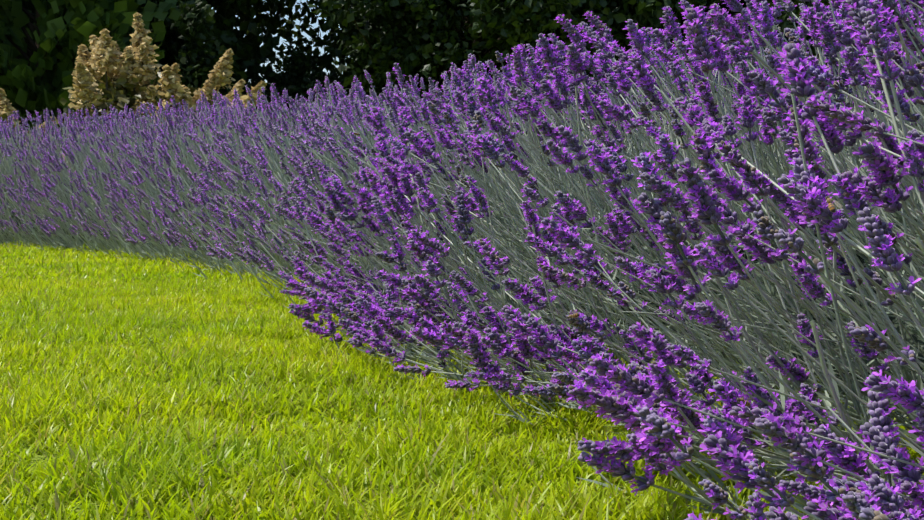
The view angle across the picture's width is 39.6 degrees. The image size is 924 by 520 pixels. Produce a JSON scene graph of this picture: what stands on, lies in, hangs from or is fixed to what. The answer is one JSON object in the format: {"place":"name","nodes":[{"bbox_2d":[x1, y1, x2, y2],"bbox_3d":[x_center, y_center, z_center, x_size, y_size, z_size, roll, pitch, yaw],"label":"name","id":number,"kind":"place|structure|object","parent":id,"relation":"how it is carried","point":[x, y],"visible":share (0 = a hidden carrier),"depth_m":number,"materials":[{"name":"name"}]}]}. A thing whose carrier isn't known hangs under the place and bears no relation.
{"place":"outdoors","nodes":[
{"label":"outdoors","id":0,"kind":"place"},
{"bbox_2d":[0,244,32,251],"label":"grass","id":1,"kind":"structure","parent":0,"point":[12,249],"depth_m":6.33,"materials":[{"name":"green plant"}]},
{"bbox_2d":[0,258,37,271],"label":"grass","id":2,"kind":"structure","parent":0,"point":[8,264],"depth_m":4.72,"materials":[{"name":"green plant"}]},
{"bbox_2d":[0,414,38,458],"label":"grass","id":3,"kind":"structure","parent":0,"point":[9,437],"depth_m":1.45,"materials":[{"name":"green plant"}]},
{"bbox_2d":[0,284,76,313],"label":"grass","id":4,"kind":"structure","parent":0,"point":[10,300],"depth_m":3.27,"materials":[{"name":"green plant"}]},
{"bbox_2d":[0,250,81,266],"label":"grass","id":5,"kind":"structure","parent":0,"point":[31,261],"depth_m":5.11,"materials":[{"name":"green plant"}]},
{"bbox_2d":[0,271,121,295],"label":"grass","id":6,"kind":"structure","parent":0,"point":[17,287],"depth_m":3.72,"materials":[{"name":"green plant"}]},
{"bbox_2d":[0,355,133,432],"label":"grass","id":7,"kind":"structure","parent":0,"point":[21,398],"depth_m":1.70,"materials":[{"name":"green plant"}]},
{"bbox_2d":[0,260,138,285],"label":"grass","id":8,"kind":"structure","parent":0,"point":[77,273],"depth_m":4.24,"materials":[{"name":"green plant"}]},
{"bbox_2d":[6,254,170,274],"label":"grass","id":9,"kind":"structure","parent":0,"point":[132,266],"depth_m":4.73,"materials":[{"name":"green plant"}]},
{"bbox_2d":[0,319,198,376],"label":"grass","id":10,"kind":"structure","parent":0,"point":[26,350],"depth_m":2.19,"materials":[{"name":"green plant"}]},
{"bbox_2d":[0,295,236,340],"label":"grass","id":11,"kind":"structure","parent":0,"point":[156,321],"depth_m":2.68,"materials":[{"name":"green plant"}]},
{"bbox_2d":[8,287,260,315],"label":"grass","id":12,"kind":"structure","parent":0,"point":[202,302],"depth_m":3.17,"materials":[{"name":"green plant"}]},
{"bbox_2d":[21,347,479,438],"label":"grass","id":13,"kind":"structure","parent":0,"point":[128,395],"depth_m":1.67,"materials":[{"name":"green plant"}]},
{"bbox_2d":[0,298,804,519],"bbox_3d":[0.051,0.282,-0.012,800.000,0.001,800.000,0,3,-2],"label":"ground","id":14,"kind":"structure","parent":0,"point":[38,458],"depth_m":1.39,"materials":[{"name":"green plant"}]},
{"bbox_2d":[0,237,55,249],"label":"grass","id":15,"kind":"structure","parent":14,"relation":"on","point":[10,244],"depth_m":6.71,"materials":[{"name":"green plant"}]},
{"bbox_2d":[0,88,70,180],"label":"plume shrub","id":16,"kind":"object","parent":14,"relation":"on","point":[5,110],"visible":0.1,"depth_m":12.07,"materials":[{"name":"beige plant"}]},
{"bbox_2d":[0,246,106,259],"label":"grass","id":17,"kind":"structure","parent":14,"relation":"on","point":[6,253],"depth_m":5.59,"materials":[{"name":"green plant"}]},
{"bbox_2d":[5,240,121,254],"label":"grass","id":18,"kind":"structure","parent":14,"relation":"on","point":[53,249],"depth_m":6.18,"materials":[{"name":"green plant"}]},
{"bbox_2d":[0,0,180,159],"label":"tree","id":19,"kind":"object","parent":14,"relation":"on","point":[38,77],"visible":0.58,"depth_m":15.88,"materials":[{"name":"green plant"}]},
{"bbox_2d":[21,0,227,104],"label":"tree","id":20,"kind":"object","parent":14,"relation":"on","point":[188,25],"visible":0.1,"depth_m":19.17,"materials":[{"name":"green plant"}]},
{"bbox_2d":[57,248,196,265],"bbox_3d":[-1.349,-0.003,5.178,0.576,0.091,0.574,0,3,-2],"label":"grass","id":21,"kind":"structure","parent":14,"relation":"on","point":[110,259],"depth_m":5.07,"materials":[{"name":"green plant"}]},
{"bbox_2d":[8,12,266,173],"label":"plume shrub","id":22,"kind":"object","parent":14,"relation":"on","point":[106,66],"visible":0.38,"depth_m":13.16,"materials":[{"name":"beige plant"}]},
{"bbox_2d":[69,272,277,298],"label":"grass","id":23,"kind":"structure","parent":14,"relation":"on","point":[156,287],"depth_m":3.67,"materials":[{"name":"green plant"}]},
{"bbox_2d":[150,257,261,273],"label":"grass","id":24,"kind":"structure","parent":14,"relation":"on","point":[183,265],"depth_m":4.67,"materials":[{"name":"green plant"}]},
{"bbox_2d":[118,262,295,284],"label":"grass","id":25,"kind":"structure","parent":14,"relation":"on","point":[141,276],"depth_m":4.12,"materials":[{"name":"green plant"}]},
{"bbox_2d":[154,0,309,95],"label":"tree","id":26,"kind":"object","parent":14,"relation":"on","point":[244,43],"visible":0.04,"depth_m":21.66,"materials":[{"name":"green plant"}]},
{"bbox_2d":[114,324,459,375],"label":"grass","id":27,"kind":"structure","parent":14,"relation":"on","point":[199,349],"depth_m":2.12,"materials":[{"name":"green plant"}]},
{"bbox_2d":[175,297,422,339],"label":"grass","id":28,"kind":"structure","parent":14,"relation":"on","point":[271,323],"depth_m":2.61,"materials":[{"name":"green plant"}]},
{"bbox_2d":[221,46,380,165],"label":"bush","id":29,"kind":"object","parent":14,"relation":"on","point":[298,73],"visible":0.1,"depth_m":21.02,"materials":[{"name":"green plant"}]},
{"bbox_2d":[266,0,662,172],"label":"tree","id":30,"kind":"object","parent":14,"relation":"on","point":[326,60],"visible":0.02,"depth_m":23.65,"materials":[{"name":"green plant"}]},
{"bbox_2d":[309,0,633,144],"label":"hedge","id":31,"kind":"object","parent":14,"relation":"on","point":[424,40],"visible":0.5,"depth_m":18.54,"materials":[{"name":"green plant"}]},
{"bbox_2d":[487,489,603,519],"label":"grass","id":32,"kind":"structure","parent":14,"relation":"on","point":[600,511],"depth_m":0.98,"materials":[{"name":"green plant"}]},
{"bbox_2d":[447,404,923,519],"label":"grass","id":33,"kind":"structure","parent":14,"relation":"on","point":[559,501],"depth_m":1.18,"materials":[{"name":"green plant"}]},
{"bbox_2d":[555,0,866,159],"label":"lavender","id":34,"kind":"object","parent":14,"relation":"on","point":[648,14],"visible":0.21,"depth_m":18.80,"materials":[{"name":"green plant"}]},
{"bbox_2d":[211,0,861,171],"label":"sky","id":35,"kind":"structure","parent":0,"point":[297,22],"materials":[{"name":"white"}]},
{"bbox_2d":[450,323,689,373],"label":"grass","id":36,"kind":"structure","parent":0,"point":[626,362],"depth_m":2.09,"materials":[{"name":"green plant"}]},
{"label":"bed soil","id":37,"kind":"structure","parent":0,"visible":0},
{"bbox_2d":[0,126,57,218],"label":"lavender","id":38,"kind":"object","parent":37,"relation":"on","point":[14,151],"visible":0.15,"depth_m":7.88,"materials":[{"name":"purple plant"}]},
{"bbox_2d":[0,116,104,243],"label":"lavender","id":39,"kind":"object","parent":37,"relation":"on","point":[17,132],"visible":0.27,"depth_m":7.49,"materials":[{"name":"purple plant"}]},
{"bbox_2d":[0,108,160,246],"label":"lavender","id":40,"kind":"object","parent":37,"relation":"on","point":[49,128],"visible":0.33,"depth_m":7.15,"materials":[{"name":"purple plant"}]},
{"bbox_2d":[0,115,211,247],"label":"lavender","id":41,"kind":"object","parent":37,"relation":"on","point":[15,228],"visible":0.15,"depth_m":6.76,"materials":[{"name":"purple plant"}]},
{"bbox_2d":[0,101,251,250],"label":"lavender","id":42,"kind":"object","parent":37,"relation":"on","point":[56,240],"visible":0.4,"depth_m":6.50,"materials":[{"name":"purple plant"}]},
{"bbox_2d":[18,99,275,253],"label":"lavender","id":43,"kind":"object","parent":37,"relation":"on","point":[72,160],"visible":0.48,"depth_m":6.16,"materials":[{"name":"purple plant"}]},
{"bbox_2d":[70,101,337,255],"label":"lavender","id":44,"kind":"object","parent":37,"relation":"on","point":[147,136],"visible":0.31,"depth_m":5.82,"materials":[{"name":"purple plant"}]},
{"bbox_2d":[70,83,384,262],"bbox_3d":[-0.906,-0.372,5.621,1.435,0.805,1.338,-2,3,-32],"label":"lavender","id":45,"kind":"object","parent":37,"relation":"on","point":[185,129],"visible":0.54,"depth_m":5.46,"materials":[{"name":"purple plant"}]},
{"bbox_2d":[111,94,418,265],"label":"lavender","id":46,"kind":"object","parent":37,"relation":"on","point":[167,159],"visible":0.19,"depth_m":5.08,"materials":[{"name":"purple plant"}]},
{"bbox_2d":[259,276,319,295],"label":"grass","id":47,"kind":"structure","parent":37,"relation":"on","point":[274,288],"depth_m":3.64,"materials":[{"name":"green plant"}]},
{"bbox_2d":[150,89,483,271],"bbox_3d":[-0.500,-0.296,4.915,1.355,0.708,1.162,-1,3,-28],"label":"lavender","id":48,"kind":"object","parent":37,"relation":"on","point":[243,128],"visible":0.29,"depth_m":4.71,"materials":[{"name":"purple plant"}]},
{"bbox_2d":[232,284,411,313],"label":"grass","id":49,"kind":"structure","parent":37,"relation":"on","point":[264,302],"depth_m":3.24,"materials":[{"name":"green plant"}]},
{"bbox_2d":[150,66,547,279],"bbox_3d":[-0.286,-0.290,4.462,1.466,0.750,1.344,-1,3,-24],"label":"lavender","id":50,"kind":"object","parent":37,"relation":"on","point":[360,93],"visible":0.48,"depth_m":4.32,"materials":[{"name":"purple plant"}]},
{"bbox_2d":[200,85,589,286],"bbox_3d":[-0.158,-0.245,4.147,1.363,0.664,1.230,-1,3,-22],"label":"lavender","id":51,"kind":"object","parent":37,"relation":"on","point":[265,193],"visible":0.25,"depth_m":3.94,"materials":[{"name":"purple plant"}]},
{"bbox_2d":[216,60,695,299],"bbox_3d":[0.013,-0.220,3.702,1.420,0.674,1.197,-1,3,-21],"label":"lavender","id":52,"kind":"object","parent":37,"relation":"on","point":[312,135],"visible":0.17,"depth_m":3.51,"materials":[{"name":"purple plant"}]},
{"bbox_2d":[227,44,781,313],"bbox_3d":[0.200,-0.198,3.222,1.471,0.683,1.326,-1,3,-20],"label":"lavender","id":53,"kind":"object","parent":37,"relation":"on","point":[297,213],"visible":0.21,"depth_m":3.11,"materials":[{"name":"purple plant"}]},
{"bbox_2d":[278,60,905,330],"bbox_3d":[0.281,-0.154,2.902,1.370,0.601,1.210,-1,3,-18],"label":"lavender","id":54,"kind":"object","parent":37,"relation":"on","point":[356,283],"visible":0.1,"depth_m":2.70,"materials":[{"name":"purple plant"}]},
{"bbox_2d":[286,2,921,371],"bbox_3d":[0.438,-0.152,2.398,1.506,0.648,1.302,-1,3,-15],"label":"lavender","id":55,"kind":"object","parent":37,"relation":"on","point":[330,297],"visible":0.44,"depth_m":2.25,"materials":[{"name":"purple plant"}]},
{"bbox_2d":[338,0,923,424],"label":"lavender","id":56,"kind":"object","parent":37,"relation":"on","point":[421,245],"visible":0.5,"depth_m":1.80,"materials":[{"name":"purple plant"}]},
{"bbox_2d":[447,351,907,438],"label":"grass","id":57,"kind":"structure","parent":37,"relation":"on","point":[494,403],"depth_m":1.56,"materials":[{"name":"green plant"}]},
{"bbox_2d":[437,0,923,493],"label":"lavender","id":58,"kind":"object","parent":37,"relation":"on","point":[766,116],"visible":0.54,"depth_m":1.39,"materials":[{"name":"purple plant"}]},
{"bbox_2d":[521,0,923,519],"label":"lavender","id":59,"kind":"object","parent":37,"relation":"on","point":[875,498],"visible":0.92,"depth_m":1.03,"materials":[{"name":"purple plant"}]},
{"bbox_2d":[564,310,579,320],"bbox_3d":[0.105,0.054,1.223,0.016,0.009,0.012,-18,-18,29],"label":"bee","id":60,"kind":"object","parent":59,"relation":"on","point":[574,315],"visible":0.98,"depth_m":1.22,"materials":[{"name":"beige"}]},
{"bbox_2d":[734,396,750,406],"bbox_3d":[0.210,0.106,0.960,0.016,0.009,0.012,24,-20,-27],"label":"bee","id":61,"kind":"object","parent":59,"relation":"on","point":[747,404],"visible":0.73,"depth_m":0.96,"materials":[{"name":"beige"}]},
{"bbox_2d":[777,65,923,519],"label":"lavender","id":62,"kind":"object","parent":37,"relation":"on","point":[883,173],"visible":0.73,"depth_m":0.90,"materials":[{"name":"purple plant"}]},
{"bbox_2d":[821,193,841,212],"bbox_3d":[0.252,-0.039,0.881,0.012,0.016,0.009,7,-39,-29],"label":"bee","id":63,"kind":"object","parent":62,"relation":"attached to","point":[831,207],"visible":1,"depth_m":0.88,"materials":[{"name":"beige"}]}
]}

